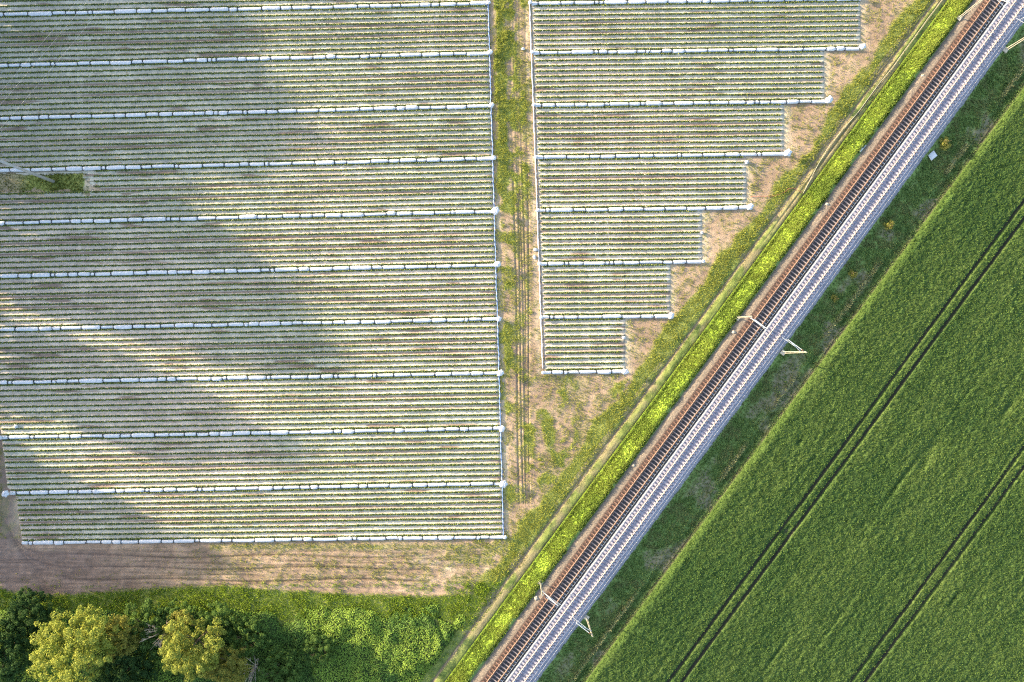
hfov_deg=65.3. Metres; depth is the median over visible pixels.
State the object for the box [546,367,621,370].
strawberry row
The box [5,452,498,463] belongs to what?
strawberry row
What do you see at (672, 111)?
strawberry row
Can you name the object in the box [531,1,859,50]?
field
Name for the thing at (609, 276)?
strawberry row
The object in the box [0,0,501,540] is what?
field
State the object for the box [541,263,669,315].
field
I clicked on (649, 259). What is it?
strawberry row
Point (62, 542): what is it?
film roll
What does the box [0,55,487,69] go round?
strawberry row
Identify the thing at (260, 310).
strawberry row
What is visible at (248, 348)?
strawberry row
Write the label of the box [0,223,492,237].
strawberry row
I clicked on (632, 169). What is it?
strawberry row
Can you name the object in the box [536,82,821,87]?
strawberry row
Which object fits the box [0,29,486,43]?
strawberry row
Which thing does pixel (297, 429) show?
strawberry row
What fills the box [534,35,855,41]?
strawberry row
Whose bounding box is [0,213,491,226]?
strawberry row
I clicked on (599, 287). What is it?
strawberry row
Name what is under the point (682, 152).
strawberry row
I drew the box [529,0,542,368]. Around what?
water hose
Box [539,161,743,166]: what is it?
strawberry row
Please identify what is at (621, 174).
strawberry row
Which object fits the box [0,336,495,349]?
strawberry row
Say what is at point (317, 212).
strawberry row
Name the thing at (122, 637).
tree
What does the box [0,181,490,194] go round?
strawberry row
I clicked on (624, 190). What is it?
strawberry row
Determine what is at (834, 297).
shrub
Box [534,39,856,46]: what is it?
strawberry row
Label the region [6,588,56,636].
tree
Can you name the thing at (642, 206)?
strawberry row
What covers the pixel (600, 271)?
strawberry row
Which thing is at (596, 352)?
strawberry row
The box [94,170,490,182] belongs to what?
strawberry row
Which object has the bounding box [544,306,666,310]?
strawberry row
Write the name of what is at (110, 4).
strawberry row
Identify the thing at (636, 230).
field
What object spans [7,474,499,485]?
strawberry row
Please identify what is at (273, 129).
strawberry row
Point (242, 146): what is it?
strawberry row
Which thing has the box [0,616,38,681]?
tree
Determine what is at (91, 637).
tree
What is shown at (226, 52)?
strawberry row
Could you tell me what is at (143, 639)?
dead shrub
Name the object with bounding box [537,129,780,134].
strawberry row
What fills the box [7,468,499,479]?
strawberry row
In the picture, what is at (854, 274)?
shrub
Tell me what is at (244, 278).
strawberry row
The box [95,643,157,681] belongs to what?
tree
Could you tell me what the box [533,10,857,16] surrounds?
strawberry row
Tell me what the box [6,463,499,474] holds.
strawberry row
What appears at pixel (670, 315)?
film roll
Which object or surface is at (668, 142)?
strawberry row
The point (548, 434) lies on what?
weeds
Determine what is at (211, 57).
strawberry row
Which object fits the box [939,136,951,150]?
shrub
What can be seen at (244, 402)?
strawberry row
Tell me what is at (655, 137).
strawberry row
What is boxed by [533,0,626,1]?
strawberry row
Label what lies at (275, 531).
strawberry row
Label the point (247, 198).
strawberry row
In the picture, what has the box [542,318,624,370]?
field
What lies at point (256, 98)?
strawberry row
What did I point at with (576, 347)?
strawberry row
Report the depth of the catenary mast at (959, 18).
123.05 m
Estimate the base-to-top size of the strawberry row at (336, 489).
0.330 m
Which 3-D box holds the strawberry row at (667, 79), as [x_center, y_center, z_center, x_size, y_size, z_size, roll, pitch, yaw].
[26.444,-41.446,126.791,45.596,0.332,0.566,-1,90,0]
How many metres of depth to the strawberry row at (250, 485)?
126.78 m
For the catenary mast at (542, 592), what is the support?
on the embankment
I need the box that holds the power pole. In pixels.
[0,160,55,182]
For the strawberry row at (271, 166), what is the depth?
126.77 m
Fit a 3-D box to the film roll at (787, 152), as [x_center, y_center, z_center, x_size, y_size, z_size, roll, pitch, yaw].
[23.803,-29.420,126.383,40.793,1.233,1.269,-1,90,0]
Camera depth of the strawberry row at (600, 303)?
126.77 m
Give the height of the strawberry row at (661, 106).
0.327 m
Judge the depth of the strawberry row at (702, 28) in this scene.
126.78 m
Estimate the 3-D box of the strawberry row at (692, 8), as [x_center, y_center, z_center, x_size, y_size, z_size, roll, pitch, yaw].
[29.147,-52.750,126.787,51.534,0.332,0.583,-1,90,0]
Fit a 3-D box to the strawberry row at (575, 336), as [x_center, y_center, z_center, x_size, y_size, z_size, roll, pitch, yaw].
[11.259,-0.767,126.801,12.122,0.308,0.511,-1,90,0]
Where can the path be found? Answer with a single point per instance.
(451, 658)
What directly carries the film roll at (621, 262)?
on the field at (636, 230)
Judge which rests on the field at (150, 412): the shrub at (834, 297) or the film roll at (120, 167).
the film roll at (120, 167)
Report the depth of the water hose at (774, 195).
126.87 m
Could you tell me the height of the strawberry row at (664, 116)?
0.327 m
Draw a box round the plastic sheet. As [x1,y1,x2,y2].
[929,151,936,160]
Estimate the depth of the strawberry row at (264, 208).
126.78 m
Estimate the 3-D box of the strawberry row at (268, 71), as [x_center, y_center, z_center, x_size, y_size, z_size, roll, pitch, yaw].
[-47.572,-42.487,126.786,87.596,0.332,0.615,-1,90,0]
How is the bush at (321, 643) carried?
on the ground at (42, 566)
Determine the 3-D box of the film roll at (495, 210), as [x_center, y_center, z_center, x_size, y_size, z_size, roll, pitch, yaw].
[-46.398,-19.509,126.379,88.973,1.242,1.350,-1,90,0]
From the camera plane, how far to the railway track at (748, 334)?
125.25 m
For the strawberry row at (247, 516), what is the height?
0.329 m
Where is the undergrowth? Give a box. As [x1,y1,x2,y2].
[0,597,494,681]
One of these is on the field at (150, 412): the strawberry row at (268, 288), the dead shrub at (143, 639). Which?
the strawberry row at (268, 288)
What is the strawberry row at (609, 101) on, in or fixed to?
on the field at (651, 77)
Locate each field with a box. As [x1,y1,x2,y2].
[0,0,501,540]
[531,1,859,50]
[533,50,823,103]
[535,103,783,155]
[537,156,745,208]
[539,210,701,261]
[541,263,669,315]
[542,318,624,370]
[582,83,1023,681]
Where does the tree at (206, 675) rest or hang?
on the ground at (42, 566)
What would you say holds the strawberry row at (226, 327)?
on the field at (150, 412)
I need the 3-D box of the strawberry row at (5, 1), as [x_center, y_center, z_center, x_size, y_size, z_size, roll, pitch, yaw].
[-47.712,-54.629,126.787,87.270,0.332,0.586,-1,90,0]
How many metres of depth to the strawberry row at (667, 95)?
126.78 m
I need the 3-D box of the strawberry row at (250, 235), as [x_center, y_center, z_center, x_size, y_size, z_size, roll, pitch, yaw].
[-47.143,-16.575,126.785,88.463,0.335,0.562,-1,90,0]
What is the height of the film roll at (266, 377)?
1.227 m
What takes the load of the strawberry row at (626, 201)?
on the field at (642, 182)
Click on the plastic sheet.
(932, 155)
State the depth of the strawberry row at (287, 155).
126.77 m
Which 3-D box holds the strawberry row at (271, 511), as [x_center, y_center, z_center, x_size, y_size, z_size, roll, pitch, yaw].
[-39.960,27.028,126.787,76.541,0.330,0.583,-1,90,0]
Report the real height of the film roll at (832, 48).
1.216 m
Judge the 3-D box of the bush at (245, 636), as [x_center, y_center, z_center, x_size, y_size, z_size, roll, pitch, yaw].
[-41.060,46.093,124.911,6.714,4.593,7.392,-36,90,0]
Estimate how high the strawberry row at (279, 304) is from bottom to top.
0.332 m
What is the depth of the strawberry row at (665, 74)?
126.77 m
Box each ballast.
[471,0,1005,681]
[505,0,1023,681]
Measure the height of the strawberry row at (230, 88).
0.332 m
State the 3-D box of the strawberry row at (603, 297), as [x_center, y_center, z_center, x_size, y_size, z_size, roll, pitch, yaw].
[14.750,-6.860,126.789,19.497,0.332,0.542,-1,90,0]
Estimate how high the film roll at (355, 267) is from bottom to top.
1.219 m
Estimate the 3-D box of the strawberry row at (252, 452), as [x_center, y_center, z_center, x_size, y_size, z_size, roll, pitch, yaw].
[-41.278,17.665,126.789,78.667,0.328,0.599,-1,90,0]
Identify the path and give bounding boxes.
[423,0,946,681]
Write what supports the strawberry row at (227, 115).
on the field at (150, 412)
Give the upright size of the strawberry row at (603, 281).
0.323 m
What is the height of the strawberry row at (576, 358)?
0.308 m
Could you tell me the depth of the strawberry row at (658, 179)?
126.78 m
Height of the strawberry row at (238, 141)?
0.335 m
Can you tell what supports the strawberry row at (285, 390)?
on the field at (150, 412)
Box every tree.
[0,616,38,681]
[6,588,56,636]
[26,603,119,681]
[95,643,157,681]
[99,613,143,662]
[158,610,226,681]
[162,609,195,640]
[194,645,226,678]
[207,645,253,681]
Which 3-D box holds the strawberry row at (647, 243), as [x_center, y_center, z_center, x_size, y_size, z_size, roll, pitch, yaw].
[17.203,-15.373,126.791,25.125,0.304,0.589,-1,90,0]
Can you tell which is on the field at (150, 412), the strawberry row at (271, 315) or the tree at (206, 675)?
the strawberry row at (271, 315)
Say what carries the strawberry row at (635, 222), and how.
on the field at (636, 230)
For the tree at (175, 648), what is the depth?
118.53 m
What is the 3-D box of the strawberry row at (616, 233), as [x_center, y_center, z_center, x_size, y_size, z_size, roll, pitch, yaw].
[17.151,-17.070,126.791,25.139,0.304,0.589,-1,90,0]
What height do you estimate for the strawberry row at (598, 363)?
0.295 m
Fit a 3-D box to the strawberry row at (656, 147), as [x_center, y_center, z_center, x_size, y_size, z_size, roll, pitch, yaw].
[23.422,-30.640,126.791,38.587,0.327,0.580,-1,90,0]
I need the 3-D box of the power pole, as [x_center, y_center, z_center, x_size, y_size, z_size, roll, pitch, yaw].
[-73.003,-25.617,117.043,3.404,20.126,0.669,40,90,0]
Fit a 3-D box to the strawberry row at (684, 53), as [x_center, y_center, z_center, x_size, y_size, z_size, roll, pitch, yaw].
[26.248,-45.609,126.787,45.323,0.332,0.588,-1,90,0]
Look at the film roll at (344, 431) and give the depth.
126.68 m
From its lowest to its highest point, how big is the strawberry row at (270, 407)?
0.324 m
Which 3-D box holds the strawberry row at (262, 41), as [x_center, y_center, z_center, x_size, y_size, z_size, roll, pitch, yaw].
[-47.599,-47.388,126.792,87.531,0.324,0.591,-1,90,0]
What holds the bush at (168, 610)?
on the ground at (42, 566)
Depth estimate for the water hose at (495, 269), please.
126.80 m
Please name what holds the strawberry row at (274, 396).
on the field at (150, 412)
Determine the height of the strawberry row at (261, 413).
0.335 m
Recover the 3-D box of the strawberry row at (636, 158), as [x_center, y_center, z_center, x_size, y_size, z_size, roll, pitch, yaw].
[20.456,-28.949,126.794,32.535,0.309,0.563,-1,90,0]
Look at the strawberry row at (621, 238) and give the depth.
126.78 m
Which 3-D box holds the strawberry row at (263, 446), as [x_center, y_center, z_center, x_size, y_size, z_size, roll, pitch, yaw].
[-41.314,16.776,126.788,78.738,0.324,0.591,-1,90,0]
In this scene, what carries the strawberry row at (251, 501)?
on the field at (150, 412)
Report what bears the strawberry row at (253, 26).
on the field at (150, 412)
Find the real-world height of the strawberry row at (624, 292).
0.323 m
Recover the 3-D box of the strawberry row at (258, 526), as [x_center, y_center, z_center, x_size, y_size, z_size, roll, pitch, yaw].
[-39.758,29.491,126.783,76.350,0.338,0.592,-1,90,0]
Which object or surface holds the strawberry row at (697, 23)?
on the field at (857, 33)
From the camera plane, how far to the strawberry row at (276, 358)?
126.78 m
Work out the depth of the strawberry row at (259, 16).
126.77 m
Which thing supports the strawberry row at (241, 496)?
on the field at (150, 412)
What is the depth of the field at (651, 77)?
126.93 m
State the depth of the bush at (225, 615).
124.53 m
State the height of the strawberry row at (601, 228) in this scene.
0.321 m
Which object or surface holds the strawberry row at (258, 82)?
on the field at (150, 412)
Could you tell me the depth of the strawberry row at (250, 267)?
126.77 m
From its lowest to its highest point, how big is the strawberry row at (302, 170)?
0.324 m
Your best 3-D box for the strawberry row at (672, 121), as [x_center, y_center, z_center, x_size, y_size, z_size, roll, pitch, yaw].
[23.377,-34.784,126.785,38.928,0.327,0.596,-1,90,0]
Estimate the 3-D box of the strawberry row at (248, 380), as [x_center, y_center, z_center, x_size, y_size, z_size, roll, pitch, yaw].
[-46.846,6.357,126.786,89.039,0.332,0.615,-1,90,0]
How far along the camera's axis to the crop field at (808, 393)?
126.54 m
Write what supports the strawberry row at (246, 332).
on the field at (150, 412)
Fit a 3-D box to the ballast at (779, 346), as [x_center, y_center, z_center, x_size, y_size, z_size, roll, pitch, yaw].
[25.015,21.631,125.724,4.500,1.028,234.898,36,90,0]
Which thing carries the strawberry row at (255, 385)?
on the field at (150, 412)
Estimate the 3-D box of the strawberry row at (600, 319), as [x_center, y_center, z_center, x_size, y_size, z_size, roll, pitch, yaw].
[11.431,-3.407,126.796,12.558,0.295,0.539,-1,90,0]
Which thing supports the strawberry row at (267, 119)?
on the field at (150, 412)
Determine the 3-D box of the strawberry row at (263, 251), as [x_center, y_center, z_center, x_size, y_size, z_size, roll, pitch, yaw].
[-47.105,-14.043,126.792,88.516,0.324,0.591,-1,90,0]
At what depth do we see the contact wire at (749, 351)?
118.68 m
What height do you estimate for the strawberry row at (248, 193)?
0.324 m
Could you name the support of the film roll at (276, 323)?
on the field at (150, 412)
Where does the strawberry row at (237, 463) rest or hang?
on the field at (150, 412)
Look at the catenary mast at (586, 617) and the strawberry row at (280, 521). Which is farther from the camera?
the strawberry row at (280, 521)
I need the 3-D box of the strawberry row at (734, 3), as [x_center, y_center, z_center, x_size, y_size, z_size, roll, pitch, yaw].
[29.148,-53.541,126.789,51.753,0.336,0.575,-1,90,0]
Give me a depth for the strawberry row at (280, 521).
126.78 m
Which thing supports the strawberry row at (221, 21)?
on the field at (150, 412)
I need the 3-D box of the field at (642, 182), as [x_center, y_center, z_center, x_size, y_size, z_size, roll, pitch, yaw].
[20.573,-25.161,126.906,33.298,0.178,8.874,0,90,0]
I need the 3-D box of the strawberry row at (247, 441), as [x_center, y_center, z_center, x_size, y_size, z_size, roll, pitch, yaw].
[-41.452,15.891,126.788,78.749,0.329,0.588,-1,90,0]
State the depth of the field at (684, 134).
126.93 m
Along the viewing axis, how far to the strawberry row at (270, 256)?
126.78 m
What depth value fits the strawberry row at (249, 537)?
126.77 m
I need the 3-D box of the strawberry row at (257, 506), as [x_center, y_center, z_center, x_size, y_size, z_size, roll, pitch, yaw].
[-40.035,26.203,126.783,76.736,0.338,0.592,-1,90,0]
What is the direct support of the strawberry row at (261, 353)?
on the field at (150, 412)
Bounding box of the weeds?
[0,0,946,681]
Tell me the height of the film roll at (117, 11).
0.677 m
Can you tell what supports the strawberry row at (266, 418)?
on the field at (150, 412)
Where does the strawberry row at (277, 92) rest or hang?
on the field at (150, 412)
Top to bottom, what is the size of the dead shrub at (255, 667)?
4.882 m
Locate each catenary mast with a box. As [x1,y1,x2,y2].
[538,580,560,605]
[573,615,592,636]
[736,315,766,330]
[780,337,806,355]
[957,0,1009,20]
[1003,17,1023,53]
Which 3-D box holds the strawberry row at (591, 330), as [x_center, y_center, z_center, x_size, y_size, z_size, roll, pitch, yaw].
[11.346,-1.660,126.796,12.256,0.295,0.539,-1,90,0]
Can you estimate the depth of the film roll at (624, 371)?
126.66 m
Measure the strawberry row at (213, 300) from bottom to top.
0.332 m
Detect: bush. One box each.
[122,597,167,658]
[155,597,191,640]
[198,601,241,639]
[224,615,274,656]
[257,644,302,681]
[300,634,339,664]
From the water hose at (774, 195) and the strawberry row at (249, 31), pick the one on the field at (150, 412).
the strawberry row at (249, 31)
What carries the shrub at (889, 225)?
on the embankment
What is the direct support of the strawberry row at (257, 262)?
on the field at (150, 412)
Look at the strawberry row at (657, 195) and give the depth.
126.78 m
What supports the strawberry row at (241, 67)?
on the field at (150, 412)
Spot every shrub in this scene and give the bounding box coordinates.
[141,622,167,648]
[243,651,257,681]
[831,295,838,302]
[848,269,857,278]
[883,220,894,230]
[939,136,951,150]
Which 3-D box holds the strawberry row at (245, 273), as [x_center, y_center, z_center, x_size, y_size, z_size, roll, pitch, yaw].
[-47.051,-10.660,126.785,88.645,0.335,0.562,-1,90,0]
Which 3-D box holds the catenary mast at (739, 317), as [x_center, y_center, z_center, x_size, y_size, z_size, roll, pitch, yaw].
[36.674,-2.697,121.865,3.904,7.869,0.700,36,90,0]
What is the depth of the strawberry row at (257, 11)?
126.77 m
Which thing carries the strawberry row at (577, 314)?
on the field at (619, 289)
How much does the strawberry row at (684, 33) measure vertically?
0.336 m
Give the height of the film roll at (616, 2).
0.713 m
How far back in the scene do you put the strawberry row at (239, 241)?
126.78 m
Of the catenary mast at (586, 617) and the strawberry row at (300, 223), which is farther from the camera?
the strawberry row at (300, 223)
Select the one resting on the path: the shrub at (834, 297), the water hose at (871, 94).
the water hose at (871, 94)
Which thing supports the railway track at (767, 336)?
on the ballast at (779, 346)
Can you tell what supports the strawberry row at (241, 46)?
on the field at (150, 412)
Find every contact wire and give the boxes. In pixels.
[509,1,1004,676]
[530,12,1023,680]
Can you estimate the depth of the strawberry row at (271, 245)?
126.78 m
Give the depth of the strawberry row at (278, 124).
126.78 m
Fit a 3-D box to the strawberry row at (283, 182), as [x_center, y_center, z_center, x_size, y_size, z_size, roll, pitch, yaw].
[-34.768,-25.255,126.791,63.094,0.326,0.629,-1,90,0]
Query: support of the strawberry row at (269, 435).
on the field at (150, 412)
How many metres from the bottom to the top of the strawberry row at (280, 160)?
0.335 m
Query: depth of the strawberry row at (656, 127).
126.77 m
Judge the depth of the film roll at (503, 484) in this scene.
126.67 m
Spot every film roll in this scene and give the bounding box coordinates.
[0,1,490,15]
[0,49,492,66]
[0,102,493,119]
[0,156,495,171]
[0,206,499,224]
[0,261,500,277]
[0,316,501,330]
[0,369,503,383]
[0,425,504,438]
[2,480,507,496]
[22,535,506,544]
[528,0,860,5]
[530,43,865,54]
[532,95,832,106]
[534,149,791,158]
[536,203,753,211]
[538,260,704,265]
[539,312,673,318]
[541,369,628,373]
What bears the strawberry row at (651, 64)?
on the field at (651, 77)
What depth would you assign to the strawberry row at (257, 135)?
126.78 m
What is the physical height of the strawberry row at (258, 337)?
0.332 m
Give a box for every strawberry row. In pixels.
[0,0,98,2]
[0,0,344,7]
[0,0,485,12]
[0,5,486,17]
[0,10,485,22]
[0,15,486,28]
[0,20,486,33]
[0,24,486,38]
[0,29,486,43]
[0,34,486,48]
[0,39,487,53]
[0,44,487,58]
[0,49,486,63]
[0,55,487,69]
[0,59,487,74]
[0,65,487,79]
[0,70,487,84]
[0,76,488,90]
[0,81,488,95]
[0,86,488,100]
[0,91,488,106]
[0,97,489,111]
[0,102,488,116]
[0,107,488,121]
[0,113,489,127]
[0,118,489,132]
[0,123,489,137]
[0,128,489,142]
[0,134,490,148]
[0,139,489,153]
[0,144,489,158]
[0,155,490,168]
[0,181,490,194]
[0,186,490,200]
[0,192,491,205]
[0,197,491,210]
[0,202,491,215]
[0,207,491,220]
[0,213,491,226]
[0,218,491,231]
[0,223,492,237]
[0,229,492,242]
[0,234,492,247]
[0,239,492,252]
[0,245,493,258]
[0,250,493,263]
[0,255,493,268]
[0,261,493,274]
[0,267,494,279]
[0,272,493,284]
[0,277,493,290]
[0,283,494,295]
[0,288,494,300]
[0,293,494,306]
[0,299,494,311]
[0,304,495,317]
[0,310,495,322]
[0,315,494,327]
[0,320,495,333]
[0,326,496,338]
[0,331,495,343]
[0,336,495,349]
[0,342,496,354]
[0,347,496,359]
[0,353,495,364]
[0,358,496,370]
[0,363,496,375]
[0,369,496,380]
[0,375,496,386]
[0,380,497,391]
[0,385,497,397]
[0,391,497,402]
[0,397,497,408]
[0,402,498,413]
[0,408,498,419]
[0,413,498,424]
[0,419,497,429]
[1,149,489,163]
[2,424,497,435]
[2,430,498,441]
[3,435,498,446]
[4,441,498,452]
[4,447,498,457]
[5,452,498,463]
[5,457,498,468]
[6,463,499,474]
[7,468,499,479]
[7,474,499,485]
[11,480,499,490]
[16,485,499,495]
[16,490,499,500]
[17,496,500,506]
[18,501,500,510]
[19,506,500,515]
[19,511,500,520]
[20,517,500,526]
[21,522,501,530]
[22,527,500,535]
[22,533,500,540]
[94,160,490,171]
[94,165,491,176]
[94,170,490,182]
[94,176,490,187]
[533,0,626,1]
[533,0,858,6]
[533,5,857,11]
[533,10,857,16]
[533,20,858,26]
[534,15,855,21]
[534,25,857,31]
[534,29,856,36]
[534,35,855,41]
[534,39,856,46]
[535,45,856,50]
[535,50,819,56]
[535,55,821,61]
[535,61,820,66]
[535,66,821,72]
[535,71,821,77]
[535,76,821,82]
[535,87,820,93]
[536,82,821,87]
[536,92,821,98]
[536,97,820,103]
[537,103,780,108]
[537,108,780,114]
[537,114,780,119]
[537,119,781,124]
[537,124,781,129]
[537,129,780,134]
[538,134,779,139]
[538,139,780,145]
[538,145,780,150]
[538,150,779,155]
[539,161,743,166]
[539,166,742,171]
[539,172,742,176]
[540,156,742,160]
[540,177,743,182]
[540,182,742,187]
[540,187,742,192]
[540,193,741,198]
[540,198,742,203]
[540,204,743,208]
[540,210,696,214]
[541,215,699,219]
[541,220,698,224]
[541,226,697,229]
[541,231,698,235]
[542,236,698,240]
[542,241,698,246]
[542,247,697,251]
[542,252,697,256]
[542,258,697,261]
[543,264,665,267]
[543,269,667,272]
[543,274,665,278]
[543,279,666,283]
[543,285,666,288]
[543,290,666,293]
[544,295,665,299]
[544,301,665,304]
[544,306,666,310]
[544,312,666,315]
[544,323,621,326]
[545,318,623,320]
[545,329,620,331]
[545,334,620,337]
[545,340,621,342]
[545,345,622,348]
[546,351,622,353]
[546,356,621,359]
[546,362,623,364]
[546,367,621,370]
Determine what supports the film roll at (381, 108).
on the field at (150, 412)
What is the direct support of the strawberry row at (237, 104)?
on the field at (150, 412)
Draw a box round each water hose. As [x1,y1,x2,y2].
[487,0,503,535]
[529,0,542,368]
[749,188,801,196]
[803,0,941,192]
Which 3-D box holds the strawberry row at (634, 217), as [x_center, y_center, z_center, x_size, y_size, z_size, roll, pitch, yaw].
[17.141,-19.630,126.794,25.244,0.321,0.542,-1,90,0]
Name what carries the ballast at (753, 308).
on the embankment
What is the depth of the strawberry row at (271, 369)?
126.78 m
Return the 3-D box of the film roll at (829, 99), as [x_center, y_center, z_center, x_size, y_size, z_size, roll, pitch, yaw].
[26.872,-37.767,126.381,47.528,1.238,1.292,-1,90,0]
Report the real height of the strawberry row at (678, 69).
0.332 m
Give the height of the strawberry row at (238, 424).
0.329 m
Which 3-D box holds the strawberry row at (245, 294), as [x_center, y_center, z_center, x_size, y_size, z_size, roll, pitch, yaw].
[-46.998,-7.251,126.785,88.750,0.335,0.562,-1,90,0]
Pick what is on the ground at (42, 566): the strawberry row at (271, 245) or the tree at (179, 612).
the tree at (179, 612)
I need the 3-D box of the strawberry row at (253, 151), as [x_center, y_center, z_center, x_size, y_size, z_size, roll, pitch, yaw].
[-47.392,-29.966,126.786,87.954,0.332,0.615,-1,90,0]
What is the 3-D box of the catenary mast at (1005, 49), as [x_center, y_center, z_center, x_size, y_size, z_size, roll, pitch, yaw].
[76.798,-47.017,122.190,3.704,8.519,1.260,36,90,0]
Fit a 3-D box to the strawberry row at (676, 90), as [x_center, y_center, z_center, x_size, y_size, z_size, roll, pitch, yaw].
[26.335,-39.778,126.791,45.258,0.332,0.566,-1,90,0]
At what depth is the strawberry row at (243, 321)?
126.78 m
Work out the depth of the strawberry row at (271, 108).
126.78 m
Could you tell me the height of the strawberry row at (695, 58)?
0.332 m
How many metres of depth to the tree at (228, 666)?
120.94 m
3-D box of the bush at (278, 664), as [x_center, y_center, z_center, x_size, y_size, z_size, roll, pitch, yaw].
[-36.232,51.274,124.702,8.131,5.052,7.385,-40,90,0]
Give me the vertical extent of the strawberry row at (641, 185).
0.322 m
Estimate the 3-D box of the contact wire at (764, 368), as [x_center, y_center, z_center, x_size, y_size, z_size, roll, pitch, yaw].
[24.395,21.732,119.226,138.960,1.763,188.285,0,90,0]
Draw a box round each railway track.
[482,0,1005,681]
[509,0,1023,681]
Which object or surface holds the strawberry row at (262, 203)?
on the field at (150, 412)
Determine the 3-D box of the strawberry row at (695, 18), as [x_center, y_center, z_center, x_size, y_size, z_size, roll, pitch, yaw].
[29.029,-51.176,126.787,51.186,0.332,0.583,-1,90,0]
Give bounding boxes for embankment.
[445,0,1023,681]
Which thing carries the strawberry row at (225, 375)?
on the field at (150, 412)
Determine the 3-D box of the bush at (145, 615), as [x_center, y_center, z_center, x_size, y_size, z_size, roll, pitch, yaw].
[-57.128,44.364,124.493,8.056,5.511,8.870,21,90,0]
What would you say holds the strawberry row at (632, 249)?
on the field at (636, 230)
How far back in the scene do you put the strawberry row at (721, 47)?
126.78 m
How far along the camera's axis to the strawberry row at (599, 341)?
126.77 m
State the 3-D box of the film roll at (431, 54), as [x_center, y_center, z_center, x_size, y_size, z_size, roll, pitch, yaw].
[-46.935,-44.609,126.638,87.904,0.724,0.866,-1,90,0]
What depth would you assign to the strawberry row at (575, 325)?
126.78 m
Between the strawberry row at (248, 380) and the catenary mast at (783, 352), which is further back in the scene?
the strawberry row at (248, 380)
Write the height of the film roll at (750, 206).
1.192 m
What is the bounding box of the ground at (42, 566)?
[0,0,936,681]
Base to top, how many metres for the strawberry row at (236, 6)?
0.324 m
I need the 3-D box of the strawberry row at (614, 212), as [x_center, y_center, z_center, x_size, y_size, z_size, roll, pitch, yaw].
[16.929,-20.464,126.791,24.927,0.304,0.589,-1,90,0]
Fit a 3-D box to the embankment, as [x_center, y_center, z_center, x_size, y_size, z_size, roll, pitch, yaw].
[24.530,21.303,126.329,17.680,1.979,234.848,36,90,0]
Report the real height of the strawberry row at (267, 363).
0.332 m
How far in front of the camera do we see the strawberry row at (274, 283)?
126.78 m
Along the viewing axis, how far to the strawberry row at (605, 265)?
126.78 m
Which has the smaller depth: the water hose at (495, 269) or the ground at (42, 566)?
the water hose at (495, 269)
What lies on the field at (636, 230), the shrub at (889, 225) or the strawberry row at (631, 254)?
the strawberry row at (631, 254)
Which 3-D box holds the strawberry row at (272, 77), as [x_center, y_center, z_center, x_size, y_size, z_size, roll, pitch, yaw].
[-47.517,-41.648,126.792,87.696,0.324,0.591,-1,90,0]
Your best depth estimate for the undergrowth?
126.49 m

